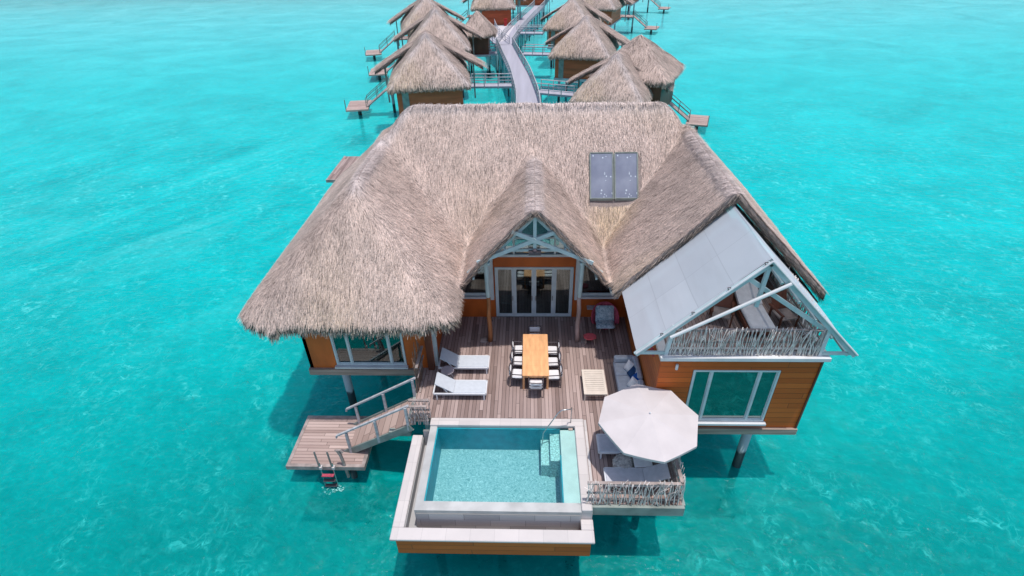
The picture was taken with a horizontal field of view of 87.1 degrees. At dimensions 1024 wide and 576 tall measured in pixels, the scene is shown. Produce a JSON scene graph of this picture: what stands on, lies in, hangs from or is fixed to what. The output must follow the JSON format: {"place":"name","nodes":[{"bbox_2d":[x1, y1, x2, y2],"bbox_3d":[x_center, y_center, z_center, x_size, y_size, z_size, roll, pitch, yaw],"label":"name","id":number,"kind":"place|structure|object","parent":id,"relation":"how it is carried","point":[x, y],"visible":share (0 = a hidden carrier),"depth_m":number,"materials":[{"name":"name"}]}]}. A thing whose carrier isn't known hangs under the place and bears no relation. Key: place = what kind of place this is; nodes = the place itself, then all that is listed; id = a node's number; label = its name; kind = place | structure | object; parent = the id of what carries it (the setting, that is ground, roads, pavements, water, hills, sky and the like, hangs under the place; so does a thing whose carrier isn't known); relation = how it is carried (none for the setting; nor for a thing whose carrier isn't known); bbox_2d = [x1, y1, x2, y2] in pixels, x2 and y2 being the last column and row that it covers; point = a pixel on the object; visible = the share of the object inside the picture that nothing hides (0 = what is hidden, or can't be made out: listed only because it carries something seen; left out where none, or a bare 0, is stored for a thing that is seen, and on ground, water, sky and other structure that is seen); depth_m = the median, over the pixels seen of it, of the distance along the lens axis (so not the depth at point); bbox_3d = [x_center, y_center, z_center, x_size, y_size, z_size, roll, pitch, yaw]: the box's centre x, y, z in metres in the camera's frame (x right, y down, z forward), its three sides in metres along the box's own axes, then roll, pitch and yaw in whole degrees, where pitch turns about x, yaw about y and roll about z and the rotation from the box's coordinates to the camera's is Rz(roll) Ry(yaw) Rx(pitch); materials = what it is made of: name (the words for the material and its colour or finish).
{"place":"outdoors","nodes":[
{"label":"outdoors","id":0,"kind":"place"},
{"bbox_2d":[0,0,1023,575],"bbox_3d":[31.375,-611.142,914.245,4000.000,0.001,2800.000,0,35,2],"label":"water","id":1,"kind":"structure","parent":0,"point":[166,168],"depth_m":32.26,"materials":[{"name":"teal liquid"}]},
{"bbox_2d":[286,416,371,478],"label":"swim platform","id":2,"kind":"structure","parent":1,"relation":"in","point":[317,435],"depth_m":21.09,"materials":[{"name":"brown wood"}]},
{"bbox_2d":[313,451,338,486],"bbox_3d":[-6.960,7.120,20.452,0.615,2.701,0.240,0,35,2],"label":"swim ladder","id":3,"kind":"object","parent":2,"relation":"attached to","point":[333,467],"visible":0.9,"depth_m":20.33,"materials":[{"name":"metal"}]},
{"bbox_2d":[335,377,415,452],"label":"timber stairs","id":4,"kind":"structure","parent":2,"relation":"on","point":[372,430],"depth_m":20.50,"materials":[{"name":"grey wood"}]},
{"bbox_2d":[322,485,343,492],"bbox_3d":[-6.889,7.712,20.711,0.848,0.004,0.461,-10,36,-12],"label":"water foam","id":5,"kind":"object","parent":1,"relation":"on","point":[335,489],"visible":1,"depth_m":20.68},
{"bbox_2d":[326,156,359,182],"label":"platform","id":6,"kind":"structure","parent":1,"relation":"in","point":[344,164],"depth_m":42.27,"materials":[{"name":"brown wood"}]},
{"bbox_2d":[364,0,465,59],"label":"thatched bungalow","id":7,"kind":"object","parent":1,"relation":"in","point":[415,10],"visible":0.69,"depth_m":74.83,"materials":[{"name":"beige plant"}]},
{"bbox_2d":[344,30,487,114],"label":"thatched bungalow","id":8,"kind":"object","parent":1,"relation":"in","point":[429,67],"visible":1,"depth_m":48.30,"materials":[{"name":"beige plant"}]},
{"bbox_2d":[367,7,483,97],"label":"thatched bungalow","id":9,"kind":"object","parent":1,"relation":"in","point":[437,22],"visible":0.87,"depth_m":61.52,"materials":[{"name":"beige plant"}]},
{"bbox_2d":[464,11,497,76],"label":"thatched hut","id":10,"kind":"object","parent":1,"relation":"in","point":[478,21],"visible":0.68,"depth_m":70.05,"materials":[{"name":"beige plant"}]},
{"bbox_2d":[457,0,524,25],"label":"thatched bungalow","id":11,"kind":"object","parent":1,"relation":"in","point":[499,11],"visible":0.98,"depth_m":88.42,"materials":[{"name":"grey wood"}]},
{"bbox_2d":[389,407,594,555],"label":"plunge pool","id":12,"kind":"structure","parent":1,"relation":"in","point":[505,486],"depth_m":18.15,"materials":[{"name":"white stone"}]},
{"bbox_2d":[470,73,513,102],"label":"access bridge","id":13,"kind":"structure","parent":1,"relation":"in","point":[484,85],"depth_m":57.70,"materials":[{"name":"grey wood"}]},
{"bbox_2d":[489,43,497,76],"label":"access bridge","id":14,"kind":"structure","parent":1,"relation":"in","point":[493,52],"depth_m":72.01,"materials":[{"name":"grey wood"}]},
{"bbox_2d":[490,19,509,59],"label":"walkway","id":15,"kind":"structure","parent":1,"relation":"in","point":[492,40],"depth_m":78.85,"materials":[{"name":"grey wood"}]},
{"bbox_2d":[494,25,514,41],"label":"walkway plaza","id":16,"kind":"structure","parent":15,"relation":"on","point":[505,31],"depth_m":84.73,"materials":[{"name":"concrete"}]},
{"bbox_2d":[497,37,540,102],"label":"walkway","id":17,"kind":"structure","parent":1,"relation":"in","point":[523,81],"depth_m":61.37,"materials":[{"name":"grey wood"}]},
{"bbox_2d":[497,0,549,65],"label":"walkway","id":18,"kind":"structure","parent":1,"relation":"in","point":[527,18],"depth_m":91.50,"materials":[{"name":"grey wood"}]},
{"bbox_2d":[512,0,544,20],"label":"thatched bungalow","id":19,"kind":"object","parent":1,"relation":"in","point":[525,3],"visible":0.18,"depth_m":109.05,"materials":[{"name":"orange wood"}]},
{"bbox_2d":[517,25,543,52],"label":"access bridge","id":20,"kind":"structure","parent":1,"relation":"in","point":[534,32],"depth_m":83.00,"materials":[{"name":"grey wood"}]},
{"bbox_2d":[237,100,831,467],"bbox_3d":[0.969,-0.414,24.964,22.132,14.449,15.837,0,35,2],"label":"overwater villa","id":21,"kind":"object","parent":1,"relation":"in","point":[426,225],"visible":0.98,"depth_m":20.91,"materials":[{"name":"brown plant"}]},
{"bbox_2d":[329,333,408,368],"bbox_3d":[-5.696,2.037,21.050,2.970,2.830,0.260,0,35,2],"label":"window","id":22,"kind":"structure","parent":21,"relation":"in","point":[382,352],"depth_m":21.49,"materials":[{"name":"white glass"}]},
{"bbox_2d":[462,266,485,298],"bbox_3d":[-1.672,-0.446,23.306,1.340,2.070,0.260,0,35,2],"label":"window","id":23,"kind":"structure","parent":21,"relation":"in","point":[475,289],"depth_m":23.71,"materials":[{"name":"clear glass"}]},
{"bbox_2d":[501,295,511,311],"bbox_3d":[-0.198,0.724,24.844,0.600,0.560,0.600,0,35,2],"label":"indoor table","id":24,"kind":"object","parent":21,"relation":"on","point":[506,299],"visible":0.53,"depth_m":24.64,"materials":[{"name":"black laminate"}]},
{"bbox_2d":[518,276,528,298],"bbox_3d":[0.525,-0.024,25.512,0.520,1.000,0.490,0,35,2],"label":"indoor chair","id":25,"kind":"object","parent":21,"relation":"on","point":[523,286],"visible":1,"depth_m":25.50,"materials":[{"name":"black paint"}]},
{"bbox_2d":[494,267,573,315],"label":"glazed doors","id":26,"kind":"structure","parent":21,"relation":"in","point":[513,269],"depth_m":23.67,"materials":[{"name":"white glass"}]},
{"bbox_2d":[499,221,569,256],"bbox_3d":[0.903,-2.393,21.936,4.900,2.550,0.170,0,35,2],"label":"gable window","id":27,"kind":"structure","parent":21,"relation":"in","point":[551,240],"depth_m":22.34,"materials":[{"name":"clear glass"}]},
{"bbox_2d":[389,317,684,515],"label":"timber deck","id":28,"kind":"structure","parent":21,"relation":"attached to","point":[503,399],"depth_m":20.91,"materials":[{"name":"wood"}]},
{"bbox_2d":[406,399,430,424],"bbox_3d":[-3.289,4.384,19.255,0.826,1.025,0.487,0,35,2],"label":"driftwood railing","id":29,"kind":"object","parent":28,"relation":"on","point":[417,414],"visible":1,"depth_m":19.22,"materials":[{"name":"grey wood"}]},
{"bbox_2d":[412,338,425,392],"bbox_3d":[-3.577,2.896,20.606,0.203,2.148,1.395,0,35,2],"label":"driftwood screen","id":30,"kind":"object","parent":28,"relation":"on","point":[418,360],"visible":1,"depth_m":20.61,"materials":[{"name":"wood"}]},
{"bbox_2d":[441,366,453,377],"bbox_3d":[-2.525,3.381,21.191,0.530,0.424,0.530,0,35,2],"label":"side table","id":31,"kind":"object","parent":28,"relation":"on","point":[447,370],"visible":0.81,"depth_m":21.05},
{"bbox_2d":[433,372,487,399],"bbox_3d":[-1.956,3.693,20.402,2.020,0.797,0.750,0,35,2],"label":"sun lounger","id":32,"kind":"object","parent":28,"relation":"on","point":[466,387],"visible":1,"depth_m":20.31,"materials":[{"name":"fabric"}]},
{"bbox_2d":[438,347,489,373],"bbox_3d":[-1.917,2.891,21.561,2.020,0.797,0.750,0,35,2],"label":"sun lounger","id":33,"kind":"object","parent":28,"relation":"on","point":[466,361],"visible":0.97,"depth_m":21.49,"materials":[{"name":"fabric"}]},
{"bbox_2d":[509,362,522,386],"bbox_3d":[0.192,3.333,20.823,0.626,0.828,0.574,1,35,4],"label":"dining chair","id":34,"kind":"object","parent":28,"relation":"on","point":[515,374],"visible":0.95,"depth_m":20.67,"materials":[{"name":"white fabric"}]},
{"bbox_2d":[510,350,522,369],"bbox_3d":[0.253,2.918,21.420,0.626,0.828,0.574,0,35,2],"label":"dining chair","id":35,"kind":"object","parent":28,"relation":"on","point":[518,360],"visible":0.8,"depth_m":21.29,"materials":[{"name":"white fabric"}]},
{"bbox_2d":[511,339,522,356],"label":"dining chair","id":36,"kind":"object","parent":28,"relation":"on","point":[517,348],"visible":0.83,"depth_m":21.86,"materials":[{"name":"white fabric"}]},
{"bbox_2d":[528,325,541,333],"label":"dining chair","id":37,"kind":"object","parent":28,"relation":"on","point":[535,329],"visible":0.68,"depth_m":22.67,"materials":[{"name":"grey fabric"}]},
{"bbox_2d":[522,334,548,388],"bbox_3d":[0.932,2.907,21.480,1.010,0.752,2.450,0,35,2],"label":"dining table","id":38,"kind":"object","parent":28,"relation":"on","point":[535,363],"visible":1,"depth_m":21.09,"materials":[{"name":"brown wood"}]},
{"bbox_2d":[528,377,543,397],"bbox_3d":[0.907,3.676,20.301,0.574,0.828,0.626,0,35,2],"label":"dining chair","id":39,"kind":"object","parent":28,"relation":"on","point":[535,384],"visible":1,"depth_m":20.15,"materials":[{"name":"white fabric"}]},
{"bbox_2d":[548,350,560,367],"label":"dining chair","id":40,"kind":"object","parent":28,"relation":"on","point":[554,360],"visible":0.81,"depth_m":21.26,"materials":[{"name":"white fabric"}]},
{"bbox_2d":[548,339,560,355],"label":"dining chair","id":41,"kind":"object","parent":28,"relation":"on","point":[553,349],"visible":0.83,"depth_m":21.79,"materials":[{"name":"white fabric"}]},
{"bbox_2d":[549,363,562,387],"bbox_3d":[1.635,3.356,20.740,0.626,0.828,0.574,-1,35,1],"label":"dining chair","id":42,"kind":"object","parent":28,"relation":"on","point":[555,375],"visible":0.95,"depth_m":20.57,"materials":[{"name":"white fabric"}]},
{"bbox_2d":[584,333,595,345],"bbox_3d":[3.283,2.185,22.755,0.515,0.403,0.401,0,35,2],"label":"footstool","id":43,"kind":"object","parent":28,"relation":"on","point":[589,336],"visible":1,"depth_m":22.62,"materials":[{"name":"red fabric"}]},
{"bbox_2d":[581,370,607,400],"bbox_3d":[3.128,3.708,20.590,0.860,0.360,1.320,0,35,2],"label":"coffee table","id":44,"kind":"object","parent":28,"relation":"on","point":[594,382],"visible":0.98,"depth_m":20.44,"materials":[{"name":"beige wood"}]},
{"bbox_2d":[591,301,618,332],"bbox_3d":[4.022,1.336,23.313,1.222,1.139,1.045,0,35,2],"label":"armchair","id":45,"kind":"object","parent":28,"relation":"on","point":[604,315],"visible":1,"depth_m":23.29,"materials":[{"name":"fabric"}]},
{"bbox_2d":[596,434,621,458],"bbox_3d":[3.878,5.210,18.100,2.020,0.693,0.790,0,35,2],"label":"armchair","id":46,"kind":"object","parent":28,"relation":"on","point":[605,444],"visible":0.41,"depth_m":17.99,"materials":[{"name":"fabric"}]},
{"bbox_2d":[612,453,633,467],"bbox_3d":[3.626,5.739,17.599,0.727,0.402,0.718,0,35,2],"label":"side table","id":47,"kind":"object","parent":28,"relation":"on","point":[622,460],"visible":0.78,"depth_m":17.46,"materials":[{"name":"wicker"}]},
{"bbox_2d":[613,355,644,391],"bbox_3d":[4.433,3.613,20.261,0.910,0.840,2.840,0,35,2],"label":"outdoor sofa","id":48,"kind":"object","parent":28,"relation":"on","point":[622,378],"visible":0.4,"depth_m":20.68,"materials":[{"name":"grey fabric"}]},
{"bbox_2d":[623,360,633,371],"bbox_3d":[4.533,3.034,20.708,0.282,0.402,0.458,-24,41,-29],"label":"throw pillow","id":49,"kind":"object","parent":48,"relation":"on","point":[628,366],"visible":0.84,"depth_m":20.68,"materials":[{"name":"white fabric"}]},
{"bbox_2d":[627,365,635,377],"bbox_3d":[4.583,3.227,20.427,0.282,0.402,0.458,-13,36,-16],"label":"throw pillow","id":50,"kind":"object","parent":48,"relation":"on","point":[631,371],"visible":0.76,"depth_m":20.39,"materials":[{"name":"blue fabric"}]},
{"bbox_2d":[627,376,637,386],"bbox_3d":[4.507,3.557,19.952,0.282,0.402,0.458,-24,41,-29],"label":"throw pillow","id":51,"kind":"object","parent":48,"relation":"on","point":[632,381],"visible":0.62,"depth_m":19.93,"materials":[{"name":"white fabric"}]},
{"bbox_2d":[584,456,685,506],"bbox_3d":[3.758,5.339,17.497,3.154,1.187,3.145,0,35,2],"label":"driftwood railing","id":52,"kind":"object","parent":28,"relation":"on","point":[676,464],"visible":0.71,"depth_m":16.36,"materials":[{"name":"grey wood"}]},
{"bbox_2d":[603,463,670,491],"bbox_3d":[3.941,5.950,17.028,2.020,0.693,0.670,0,35,2],"label":"sun lounger","id":53,"kind":"object","parent":28,"relation":"on","point":[657,472],"visible":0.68,"depth_m":16.99,"materials":[{"name":"fabric"}]},
{"bbox_2d":[632,457,652,467],"bbox_3d":[4.236,5.724,17.593,0.580,0.410,0.560,0,35,2],"label":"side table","id":54,"kind":"object","parent":28,"relation":"on","point":[640,463],"visible":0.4,"depth_m":17.34,"materials":[{"name":"grey"}]},
{"bbox_2d":[598,384,697,463],"bbox_3d":[4.333,4.774,17.364,2.945,2.230,2.945,-17,38,-22],"label":"patio umbrella","id":55,"kind":"object","parent":28,"relation":"on","point":[648,423],"visible":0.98,"depth_m":16.65,"materials":[{"name":"beige fabric"}]},
{"bbox_2d":[541,276,551,298],"bbox_3d":[1.625,-0.024,25.475,0.520,1.000,0.490,0,35,2],"label":"indoor chair","id":56,"kind":"object","parent":21,"relation":"on","point":[546,286],"visible":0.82,"depth_m":25.46,"materials":[{"name":"black paint"}]},
{"bbox_2d":[581,265,617,298],"bbox_3d":[3.765,-0.446,23.119,1.740,2.070,0.260,0,35,2],"label":"window","id":57,"kind":"structure","parent":21,"relation":"in","point":[591,286],"depth_m":23.52,"materials":[{"name":"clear glass"}]},
{"bbox_2d":[589,152,613,200],"bbox_3d":[3.808,-4.750,22.924,1.010,1.670,1.287,0,35,2],"label":"solar panel","id":58,"kind":"object","parent":21,"relation":"on","point":[601,176],"visible":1,"depth_m":22.90,"materials":[{"name":"grey glass"}]},
{"bbox_2d":[614,152,638,200],"bbox_3d":[4.848,-4.750,22.888,1.010,1.670,1.287,0,35,2],"label":"solar panel","id":59,"kind":"object","parent":21,"relation":"on","point":[625,176],"visible":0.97,"depth_m":22.86,"materials":[{"name":"grey glass"}]},
{"bbox_2d":[708,289,734,327],"bbox_3d":[7.161,0.667,18.335,0.740,0.968,0.910,10,36,16],"label":"wooden chair","id":60,"kind":"object","parent":21,"relation":"on","point":[723,305],"visible":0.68,"depth_m":18.37,"materials":[{"name":"brown wood"}]},
{"bbox_2d":[685,370,780,425],"bbox_3d":[7.359,3.717,18.225,2.920,2.490,0.260,0,35,2],"label":"window","id":61,"kind":"structure","parent":21,"relation":"in","point":[718,397],"depth_m":18.26,"materials":[{"name":"white glass"}]},
{"bbox_2d":[622,205,857,357],"bbox_3d":[7.368,-0.386,17.589,6.953,3.622,4.155,0,35,2],"label":"awning","id":62,"kind":"object","parent":21,"relation":"on","point":[699,273],"visible":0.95,"depth_m":16.93,"materials":[{"name":"fabric"}]},
{"bbox_2d":[669,254,827,356],"bbox_3d":[7.465,0.422,18.517,4.873,1.168,4.499,0,35,2],"label":"driftwood railing","id":63,"kind":"object","parent":21,"relation":"on","point":[812,330],"visible":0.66,"depth_m":16.81,"materials":[{"name":"grey wood"}]},
{"bbox_2d":[732,281,776,335],"bbox_3d":[8.239,0.673,18.490,0.920,0.760,2.289,0,35,2],"label":"sun lounger","id":64,"kind":"object","parent":21,"relation":"on","point":[750,316],"visible":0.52,"depth_m":18.27,"materials":[{"name":"white fabric"}]},
{"bbox_2d":[768,290,799,328],"bbox_3d":[9.156,0.724,18.186,0.740,0.968,0.910,-8,35,-10],"label":"wooden chair","id":65,"kind":"object","parent":21,"relation":"on","point":[780,311],"visible":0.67,"depth_m":18.24,"materials":[{"name":"brown wood"}]},
{"bbox_2d":[522,44,552,65],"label":"access bridge","id":66,"kind":"structure","parent":1,"relation":"in","point":[532,53],"depth_m":70.53,"materials":[{"name":"grey wood"}]},
{"bbox_2d":[536,79,577,102],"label":"access bridge","id":67,"kind":"structure","parent":1,"relation":"in","point":[561,93],"depth_m":54.88,"materials":[{"name":"grey wood"}]},
{"bbox_2d":[540,0,623,66],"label":"thatched bungalow","id":68,"kind":"object","parent":1,"relation":"in","point":[567,14],"visible":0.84,"depth_m":73.33,"materials":[{"name":"beige plant"}]},
{"bbox_2d":[545,14,629,101],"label":"thatched bungalow","id":69,"kind":"object","parent":1,"relation":"in","point":[587,41],"visible":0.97,"depth_m":59.10,"materials":[{"name":"beige plant"}]},
{"bbox_2d":[584,0,659,33],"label":"thatched bungalow","id":70,"kind":"object","parent":1,"relation":"in","point":[611,9],"visible":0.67,"depth_m":89.58,"materials":[{"name":"beige plant"}]},
{"bbox_2d":[588,34,685,104],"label":"thatched pavilion","id":71,"kind":"structure","parent":1,"relation":"in","point":[659,68],"depth_m":47.46,"materials":[{"name":"beige wicker"}]},
{"bbox_2d":[566,49,709,129],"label":"thatched bungalow","id":72,"kind":"object","parent":1,"relation":"in","point":[615,76],"visible":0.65,"depth_m":45.50,"materials":[{"name":"beige plant"}]},
{"bbox_2d":[624,0,670,18],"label":"thatched bungalow","id":73,"kind":"object","parent":1,"relation":"in","point":[657,5],"visible":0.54,"depth_m":115.44,"materials":[{"name":"brown wood"}]}
]}

